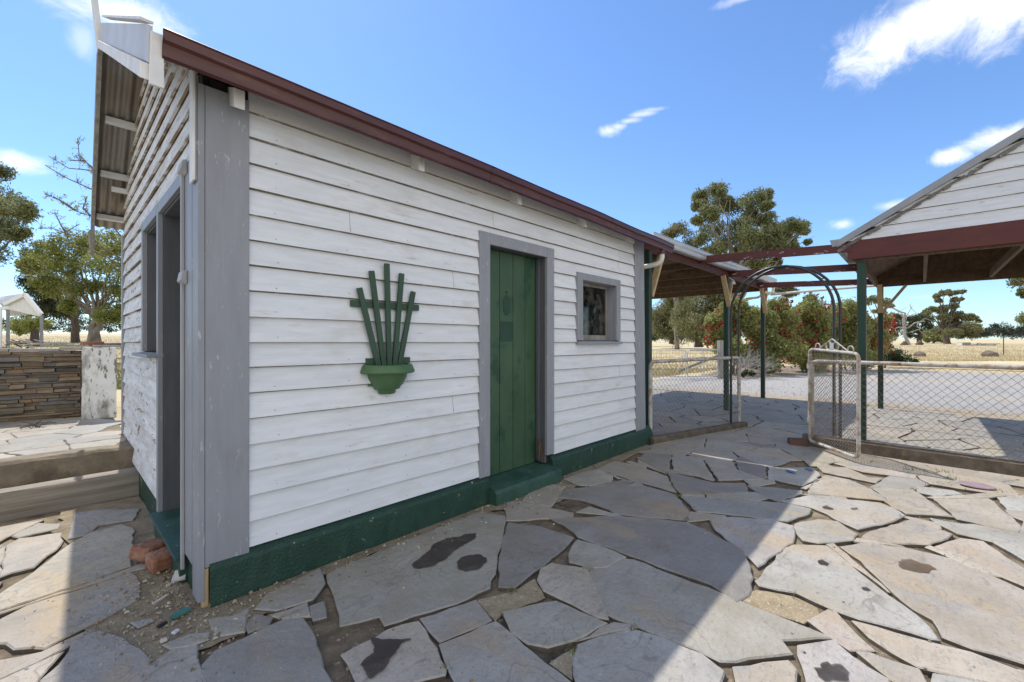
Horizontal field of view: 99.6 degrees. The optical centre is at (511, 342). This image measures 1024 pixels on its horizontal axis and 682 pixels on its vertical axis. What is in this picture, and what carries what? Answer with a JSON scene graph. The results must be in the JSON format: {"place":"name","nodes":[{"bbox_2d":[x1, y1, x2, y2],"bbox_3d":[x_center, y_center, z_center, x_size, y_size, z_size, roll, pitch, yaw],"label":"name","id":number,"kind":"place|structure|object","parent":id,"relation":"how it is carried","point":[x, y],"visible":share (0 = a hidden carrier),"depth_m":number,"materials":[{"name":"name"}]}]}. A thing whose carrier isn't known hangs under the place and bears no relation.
{"place":"outdoors","nodes":[
{"label":"outdoors","id":0,"kind":"place"},
{"bbox_2d":[116,362,714,389],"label":"green lawn","id":1,"kind":"structure","parent":0,"point":[118,379],"depth_m":12.89,"materials":[{"name":"green plant"}]},
{"bbox_2d":[0,387,1023,681],"bbox_3d":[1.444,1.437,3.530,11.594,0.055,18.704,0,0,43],"label":"flagstone paving","id":2,"kind":"structure","parent":0,"point":[644,535],"depth_m":2.55,"materials":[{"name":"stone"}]},
{"bbox_2d":[0,467,138,521],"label":"timber step","id":3,"kind":"object","parent":2,"relation":"on","point":[23,501],"visible":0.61,"depth_m":3.73,"materials":[{"name":"brown wood"}]},
{"bbox_2d":[150,579,819,681],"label":"mortar patches","id":4,"kind":"object","parent":2,"relation":"on","point":[799,611],"visible":0.73,"depth_m":2.35,"materials":[{"name":"beige concrete"}]},
{"bbox_2d":[24,439,973,681],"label":"gravel crumbs","id":5,"kind":"object","parent":2,"relation":"on","point":[164,639],"visible":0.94,"depth_m":2.30,"materials":[{"name":"grey gravel"}]},
{"bbox_2d":[360,505,935,681],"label":"oil stains","id":6,"kind":"object","parent":2,"relation":"on","point":[374,663],"visible":1,"depth_m":2.69,"materials":[{"name":"black liquid"}]},
{"bbox_2d":[650,421,747,444],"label":"concrete kerb","id":7,"kind":"structure","parent":2,"relation":"on","point":[661,438],"depth_m":6.53,"materials":[{"name":"grey concrete"}]},
{"bbox_2d":[649,356,740,433],"bbox_3d":[2.889,0.800,6.699,2.193,1.140,0.053,0,0,-31],"label":"wire fence","id":8,"kind":"object","parent":7,"relation":"on","point":[683,360],"visible":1,"depth_m":6.63,"materials":[{"name":"grey metal"}]},
{"bbox_2d":[644,232,776,424],"bbox_3d":[2.879,-0.421,10.128,4.313,3.782,7.130,0,0,43],"label":"carport","id":9,"kind":"object","parent":2,"relation":"on","point":[680,271],"visible":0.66,"depth_m":8.96,"materials":[{"name":"green paint"}]},
{"bbox_2d":[770,285,875,295],"bbox_3d":[7.508,-1.260,10.500,0.067,0.100,2.173,0,0,-44],"label":"white pipe","id":10,"kind":"object","parent":9,"relation":"attached to","point":[817,290],"visible":0.71,"depth_m":10.57,"materials":[{"name":"plastic"}]},
{"bbox_2d":[440,455,1011,669],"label":"joint weeds","id":11,"kind":"object","parent":2,"relation":"on","point":[515,590],"visible":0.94,"depth_m":2.70,"materials":[{"name":"plant"}]},
{"bbox_2d":[730,265,841,437],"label":"garden arch","id":12,"kind":"structure","parent":2,"relation":"on","point":[813,272],"depth_m":6.37,"materials":[{"name":"metal"}]},
{"bbox_2d":[787,437,807,446],"bbox_3d":[3.955,1.390,5.993,0.247,0.100,0.208,0,0,33],"label":"timber offcut","id":13,"kind":"object","parent":2,"relation":"on","point":[796,441],"visible":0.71,"depth_m":5.93,"materials":[{"name":"brown wood"}]},
{"bbox_2d":[802,433,1023,476],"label":"concrete kerb","id":14,"kind":"structure","parent":2,"relation":"on","point":[976,463],"depth_m":5.01,"materials":[{"name":"grey concrete"}]},
{"bbox_2d":[812,359,1023,461],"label":"wire fence","id":15,"kind":"object","parent":14,"relation":"on","point":[959,365],"visible":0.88,"depth_m":5.08,"materials":[{"name":"grey metal"}]},
{"bbox_2d":[807,338,860,458],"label":"pedestrian gate","id":16,"kind":"structure","parent":15,"relation":"attached to","point":[857,403],"depth_m":5.36,"materials":[{"name":"metal"}]},
{"bbox_2d":[830,127,1023,440],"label":"open shed","id":17,"kind":"structure","parent":2,"relation":"on","point":[964,222],"depth_m":5.81,"materials":[{"name":"green paint"}]},
{"bbox_2d":[699,243,850,263],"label":"pergola beam","id":18,"kind":"structure","parent":17,"relation":"attached to","point":[801,251],"depth_m":6.90,"materials":[{"name":"red paint"}]},
{"bbox_2d":[730,264,856,276],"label":"pergola beam","id":19,"kind":"structure","parent":17,"relation":"attached to","point":[825,269],"depth_m":8.17,"materials":[{"name":"red paint"}]},
{"bbox_2d":[758,279,872,287],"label":"pergola beam","id":20,"kind":"structure","parent":17,"relation":"attached to","point":[848,282],"depth_m":9.84,"materials":[{"name":"red paint"}]},
{"bbox_2d":[958,481,995,489],"bbox_3d":[4.529,1.393,4.212,0.262,0.014,0.187,3,3,32],"label":"round lid","id":21,"kind":"object","parent":2,"relation":"on","point":[977,485],"visible":1,"depth_m":4.19,"materials":[{"name":"pink plastic"}]},
{"bbox_2d":[0,0,1023,339],"label":"sky","id":22,"kind":"structure","parent":0,"point":[847,110],"materials":[{"name":"blue"}]},
{"bbox_2d":[0,333,1023,426],"bbox_3d":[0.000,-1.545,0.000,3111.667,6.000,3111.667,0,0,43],"label":"ground","id":23,"kind":"structure","parent":0,"point":[660,344],"depth_m":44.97,"materials":[{"name":"beige plant"}]},
{"bbox_2d":[0,293,43,347],"bbox_3d":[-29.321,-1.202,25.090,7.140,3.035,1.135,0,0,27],"label":"steel shed","id":24,"kind":"structure","parent":23,"relation":"on","point":[19,304],"depth_m":24.00,"materials":[{"name":"white metal"}]},
{"bbox_2d":[6,340,41,348],"bbox_3d":[-16.961,0.090,15.031,0.657,0.344,0.884,0,0,14],"label":"scrap heap","id":25,"kind":"object","parent":23,"relation":"on","point":[16,343],"visible":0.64,"depth_m":14.81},
{"bbox_2d":[0,161,48,266],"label":"gum tree","id":26,"kind":"object","parent":23,"relation":"on","point":[13,212],"visible":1,"depth_m":25.28,"materials":[{"name":"green plant"}]},
{"bbox_2d":[2,315,56,335],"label":"spreading tree","id":27,"kind":"object","parent":23,"relation":"on","point":[26,325],"visible":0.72,"depth_m":46.10,"materials":[{"name":"green plant"}]},
{"bbox_2d":[11,339,47,347],"bbox_3d":[-16.655,0.076,15.004,0.743,0.389,0.934,0,0,8],"label":"scrap heap","id":28,"kind":"object","parent":23,"relation":"on","point":[29,343],"visible":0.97,"depth_m":14.88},
{"bbox_2d":[30,330,39,345],"bbox_3d":[-29.811,-0.204,27.005,0.427,1.150,0.433,0,0,43],"label":"tree stump","id":29,"kind":"object","parent":23,"relation":"on","point":[34,334],"visible":0.6,"depth_m":26.88,"materials":[{"name":"brown wood"}]},
{"bbox_2d":[13,246,89,342],"bbox_3d":[-36.442,-3.678,34.419,4.542,7.956,4.370,0,0,43],"label":"dark tree","id":30,"kind":"object","parent":23,"relation":"on","point":[47,306],"visible":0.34,"depth_m":33.84,"materials":[{"name":"green plant"}]},
{"bbox_2d":[2,315,120,333],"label":"distant woods","id":31,"kind":"object","parent":23,"relation":"on","point":[69,328],"visible":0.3,"depth_m":234.62,"materials":[{"name":"green plant"}]},
{"bbox_2d":[3,417,128,455],"bbox_3d":[-8.853,1.329,3.626,6.400,0.582,8.000,0,0,43],"label":"terrace base","id":32,"kind":"object","parent":23,"relation":"on","point":[117,427],"visible":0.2,"depth_m":5.11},
{"bbox_2d":[0,347,81,422],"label":"stone wall","id":33,"kind":"structure","parent":32,"relation":"on","point":[39,383],"depth_m":5.75,"materials":[{"name":"stone"}]},
{"bbox_2d":[0,416,126,458],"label":"terrace flagstones","id":34,"kind":"object","parent":32,"relation":"on","point":[50,437],"visible":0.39,"depth_m":4.75,"materials":[{"name":"stone"}]},
{"bbox_2d":[18,419,55,429],"bbox_3d":[-5.807,1.020,5.277,0.405,0.105,0.338,0,0,43],"label":"twig pile","id":35,"kind":"object","parent":34,"relation":"on","point":[35,425],"visible":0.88,"depth_m":5.22,"materials":[{"name":"brown plant"}]},
{"bbox_2d":[81,347,116,418],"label":"whitewashed pillar","id":36,"kind":"structure","parent":34,"relation":"on","point":[99,381],"depth_m":5.87,"materials":[{"name":"white paint"}]},
{"bbox_2d":[87,345,120,346],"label":"slate slab","id":37,"kind":"structure","parent":36,"relation":"on","point":[104,345],"depth_m":5.93,"materials":[{"name":"grey stone"}]},
{"bbox_2d":[80,341,103,344],"bbox_3d":[-5.746,0.015,5.922,0.110,0.047,0.238,0,0,35],"label":"brick","id":38,"kind":"object","parent":37,"relation":"on","point":[93,343],"visible":1,"depth_m":5.88,"materials":[{"name":"red brick"}]},
{"bbox_2d":[104,343,120,344],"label":"slate slab","id":39,"kind":"structure","parent":37,"relation":"on","point":[112,343],"depth_m":6.00,"materials":[{"name":"grey stone"}]},
{"bbox_2d":[0,442,134,488],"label":"concrete step","id":40,"kind":"object","parent":23,"relation":"on","point":[33,468],"visible":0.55,"depth_m":3.94,"materials":[{"name":"beige concrete"}]},
{"bbox_2d":[13,226,123,341],"bbox_3d":[-30.347,-4.160,31.071,13.350,8.835,5.934,0,0,0],"label":"spreading tree","id":41,"kind":"object","parent":23,"relation":"on","point":[101,311],"visible":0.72,"depth_m":30.53,"materials":[{"name":"green plant"}]},
{"bbox_2d":[35,135,120,270],"bbox_3d":[-18.473,-4.465,18.956,4.908,9.463,1.095,0,0,4],"label":"sparse tree","id":42,"kind":"object","parent":23,"relation":"on","point":[67,231],"visible":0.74,"depth_m":18.97,"materials":[{"name":"brown plant"}]},
{"bbox_2d":[51,445,650,662],"bbox_3d":[-0.823,1.423,4.671,2.971,0.001,5.702,0,0,43],"label":"dirt apron","id":43,"kind":"object","parent":23,"relation":"on","point":[142,524],"visible":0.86,"depth_m":2.42,"materials":[{"name":"brown soil"}]},
{"bbox_2d":[128,537,165,561],"bbox_3d":[-2.355,1.358,2.842,0.156,0.091,0.215,3,-6,12],"label":"brick","id":44,"kind":"object","parent":43,"relation":"on","point":[139,551],"visible":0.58,"depth_m":2.76,"materials":[{"name":"red brick"}]},
{"bbox_2d":[145,546,171,573],"bbox_3d":[-2.192,1.365,2.715,0.130,0.105,0.156,7,4,32],"label":"brick","id":45,"kind":"object","parent":43,"relation":"on","point":[159,560],"visible":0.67,"depth_m":2.67,"materials":[{"name":"red brick"}]},
{"bbox_2d":[152,594,167,604],"bbox_3d":[-1.921,1.404,2.361,0.012,0.008,0.089,0,0,5],"label":"tile shard","id":46,"kind":"object","parent":43,"relation":"on","point":[159,599],"visible":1,"depth_m":2.36,"materials":[{"name":"white ceramic"}]},
{"bbox_2d":[156,620,167,627],"bbox_3d":[-1.737,1.403,2.149,0.021,0.010,0.044,0,0,16],"label":"plastic scrap","id":47,"kind":"object","parent":43,"relation":"on","point":[162,624],"visible":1,"depth_m":2.14,"materials":[{"name":"black plastic"}]},
{"bbox_2d":[171,629,179,634],"bbox_3d":[-1.630,1.402,2.095,0.021,0.012,0.031,0,0,5],"label":"pale pebble","id":48,"kind":"object","parent":43,"relation":"on","point":[175,631],"visible":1,"depth_m":2.09,"materials":[{"name":"stone"}]},
{"bbox_2d":[169,607,190,618],"bbox_3d":[-1.720,1.404,2.241,0.049,0.008,0.088,0,0,11],"label":"painted shard","id":49,"kind":"object","parent":43,"relation":"on","point":[180,612],"visible":1,"depth_m":2.24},
{"bbox_2d":[174,570,185,581],"bbox_3d":[-1.960,1.375,2.557,0.054,0.013,0.074,0,34,-29],"label":"broken board end","id":50,"kind":"object","parent":43,"relation":"on","point":[177,578],"visible":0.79,"depth_m":2.54,"materials":[{"name":"white wood"}]},
{"bbox_2d":[88,0,673,607],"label":"weatherboard outbuilding","id":51,"kind":"structure","parent":23,"relation":"on","point":[266,222],"depth_m":3.11,"materials":[{"name":"white paint"}]},
{"bbox_2d":[132,205,162,357],"bbox_3d":[-2.896,-0.458,3.515,0.890,1.145,0.215,0,0,43],"label":"side window","id":52,"kind":"structure","parent":51,"relation":"in","point":[148,236],"depth_m":3.73,"materials":[{"name":"grey paint"}]},
{"bbox_2d":[350,263,418,393],"bbox_3d":[-0.835,-0.096,3.050,0.203,0.932,0.545,0,0,43],"label":"wall planter","id":53,"kind":"object","parent":51,"relation":"attached to","point":[387,372],"visible":1,"depth_m":3.05,"materials":[{"name":"green paint"}]},
{"bbox_2d":[487,249,534,476],"bbox_3d":[-0.023,0.192,4.247,0.048,2.120,0.803,0,0,43],"label":"plank door","id":54,"kind":"structure","parent":51,"relation":"in","point":[512,277],"depth_m":4.25,"materials":[{"name":"green paint"}]},
{"bbox_2d":[575,272,622,343],"bbox_3d":[1.006,-0.382,5.230,0.202,0.807,0.970,0,0,43],"label":"window","id":55,"kind":"structure","parent":51,"relation":"in","point":[598,298],"depth_m":5.34,"materials":[{"name":"grey paint"}]},
{"bbox_2d":[652,308,660,341],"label":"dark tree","id":56,"kind":"object","parent":23,"relation":"on","point":[654,339],"visible":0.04,"depth_m":93.18,"materials":[{"name":"green plant"}]},
{"bbox_2d":[652,297,695,347],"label":"weeping tree","id":57,"kind":"object","parent":23,"relation":"on","point":[661,326],"visible":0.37,"depth_m":73.66,"materials":[{"name":"green plant"}]},
{"bbox_2d":[661,219,710,348],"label":"gum tree","id":58,"kind":"object","parent":23,"relation":"on","point":[674,230],"visible":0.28,"depth_m":65.62,"materials":[{"name":"green plant"}]},
{"bbox_2d":[669,294,743,346],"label":"weeping tree","id":59,"kind":"object","parent":23,"relation":"on","point":[689,319],"visible":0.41,"depth_m":60.77,"materials":[{"name":"green plant"}]},
{"bbox_2d":[689,179,812,336],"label":"gum tree","id":60,"kind":"object","parent":23,"relation":"on","point":[771,234],"visible":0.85,"depth_m":56.56,"materials":[{"name":"green plant"}]},
{"bbox_2d":[702,365,848,377],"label":"dirt verge","id":61,"kind":"structure","parent":23,"relation":"on","point":[796,370],"depth_m":20.30,"materials":[{"name":"beige soil"}]},
{"bbox_2d":[701,297,760,373],"bbox_3d":[9.926,-0.104,19.456,2.551,4.026,2.431,0,0,43],"label":"bottlebrush shrub","id":62,"kind":"object","parent":61,"relation":"on","point":[750,317],"visible":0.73,"depth_m":19.29,"materials":[{"name":"green plant"}]},
{"bbox_2d":[708,347,782,377],"bbox_3d":[9.295,0.833,17.258,2.627,1.453,2.583,0,0,43],"label":"leafless shrub","id":63,"kind":"object","parent":61,"relation":"on","point":[751,360],"visible":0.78,"depth_m":17.12,"materials":[{"name":"plant"}]},
{"bbox_2d":[741,369,755,377],"bbox_3d":[9.265,1.372,17.019,0.540,0.666,0.737,0,0,43],"label":"shrub","id":64,"kind":"object","parent":61,"relation":"on","point":[745,372],"visible":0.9,"depth_m":16.98,"materials":[{"name":"green plant"}]},
{"bbox_2d":[740,295,803,373],"bbox_3d":[11.880,-0.150,19.892,2.475,4.105,2.498,0,0,43],"label":"bottlebrush shrub","id":65,"kind":"object","parent":61,"relation":"on","point":[782,320],"visible":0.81,"depth_m":19.46,"materials":[{"name":"green plant"}]},
{"bbox_2d":[783,292,850,372],"bbox_3d":[14.700,-0.276,21.181,4.008,4.388,2.369,0,0,-17],"label":"bottlebrush shrub","id":66,"kind":"object","parent":61,"relation":"on","point":[815,317],"visible":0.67,"depth_m":20.57,"materials":[{"name":"green plant"}]},
{"bbox_2d":[827,297,897,370],"bbox_3d":[17.699,-0.228,21.811,4.105,4.174,2.720,0,0,-11],"label":"bottlebrush shrub","id":67,"kind":"object","parent":23,"relation":"on","point":[849,333],"visible":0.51,"depth_m":21.48,"materials":[{"name":"green plant"}]},
{"bbox_2d":[867,295,895,317],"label":"paddock tree","id":68,"kind":"object","parent":23,"relation":"on","point":[871,299],"visible":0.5,"depth_m":89.27,"materials":[{"name":"green plant"}]},
{"bbox_2d":[875,313,898,367],"bbox_3d":[20.679,-0.040,24.003,1.713,3.443,1.464,0,0,-5],"label":"bottlebrush shrub","id":69,"kind":"object","parent":23,"relation":"on","point":[893,336],"visible":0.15,"depth_m":23.87,"materials":[{"name":"green plant"}]},
{"bbox_2d":[875,342,921,361],"bbox_3d":[23.870,0.819,27.139,2.800,1.841,2.348,0,0,30],"label":"shrub","id":70,"kind":"object","parent":23,"relation":"on","point":[896,356],"visible":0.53,"depth_m":26.61,"materials":[{"name":"green plant"}]},
{"bbox_2d":[891,304,932,344],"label":"dead tree","id":71,"kind":"object","parent":23,"relation":"on","point":[904,316],"visible":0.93,"depth_m":100.16,"materials":[{"name":"grey wood"}]},
{"bbox_2d":[891,312,936,342],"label":"paddock tree","id":72,"kind":"object","parent":23,"relation":"on","point":[926,324],"visible":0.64,"depth_m":127.18,"materials":[{"name":"green plant"}]},
{"bbox_2d":[913,351,925,356],"bbox_3d":[35.809,1.134,37.962,0.849,0.658,1.004,0,0,43],"label":"rock","id":73,"kind":"object","parent":23,"relation":"on","point":[919,353],"visible":0.64,"depth_m":37.70,"materials":[{"name":"brown stone"}]},
{"bbox_2d":[922,329,950,342],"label":"paddock tree","id":74,"kind":"object","parent":23,"relation":"on","point":[927,338],"visible":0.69,"depth_m":121.69,"materials":[{"name":"green plant"}]},
{"bbox_2d":[920,289,984,343],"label":"paddock tree","id":75,"kind":"object","parent":23,"relation":"on","point":[950,325],"visible":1,"depth_m":111.25,"materials":[{"name":"green plant"}]},
{"bbox_2d":[957,342,970,345],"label":"cattle trough","id":76,"kind":"object","parent":23,"relation":"on","point":[962,343],"visible":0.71,"depth_m":88.00,"materials":[{"name":"grey concrete"}]},
{"bbox_2d":[970,343,999,345],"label":"log pile","id":77,"kind":"object","parent":23,"relation":"on","point":[986,344],"visible":0.88,"depth_m":87.50,"materials":[{"name":"brown wood"}]},
{"bbox_2d":[981,350,998,356],"bbox_3d":[40.849,1.105,36.961,1.053,0.806,1.244,0,0,43],"label":"rock","id":78,"kind":"object","parent":23,"relation":"on","point":[988,353],"visible":0.69,"depth_m":36.66,"materials":[{"name":"stone"}]},
{"bbox_2d":[971,321,1023,339],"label":"distant woods","id":79,"kind":"object","parent":23,"relation":"on","point":[1009,331],"visible":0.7,"depth_m":415.26,"materials":[{"name":"green plant"}]},
{"bbox_2d":[1005,278,1023,326],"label":"gum tree","id":80,"kind":"object","parent":23,"relation":"on","point":[1019,283],"visible":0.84,"depth_m":45.36,"materials":[{"name":"green plant"}]},
{"bbox_2d":[653,367,1023,415],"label":"gravel road","id":81,"kind":"structure","parent":0,"point":[798,388],"depth_m":13.64,"materials":[{"name":"grey gravel"}]},
{"bbox_2d":[717,341,722,378],"bbox_3d":[8.254,0.730,17.000,0.280,1.580,0.240,0,0,-2],"label":"strainer post","id":82,"kind":"object","parent":81,"relation":"on","point":[720,347],"visible":0.28,"depth_m":16.88,"materials":[{"name":"grey wood"}]},
{"bbox_2d":[679,354,718,371],"bbox_3d":[7.454,0.820,17.150,1.663,0.783,0.090,0,0,11],"label":"stay rail","id":83,"kind":"object","parent":82,"relation":"attached to","point":[695,364],"visible":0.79,"depth_m":17.14,"materials":[{"name":"grey wood"}]},
{"bbox_2d":[687,349,718,376],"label":"field gate","id":84,"kind":"structure","parent":82,"relation":"attached to","point":[701,362],"depth_m":16.79,"materials":[{"name":"metal"}]},
{"bbox_2d":[652,349,685,376],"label":"field gate","id":85,"kind":"structure","parent":84,"relation":"attached to","point":[661,357],"depth_m":16.67,"materials":[{"name":"metal"}]},
{"bbox_2d":[657,387,1023,420],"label":"gravel margin","id":86,"kind":"object","parent":81,"relation":"on","point":[952,411],"visible":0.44,"depth_m":9.44,"materials":[{"name":"grey gravel"}]}
]}

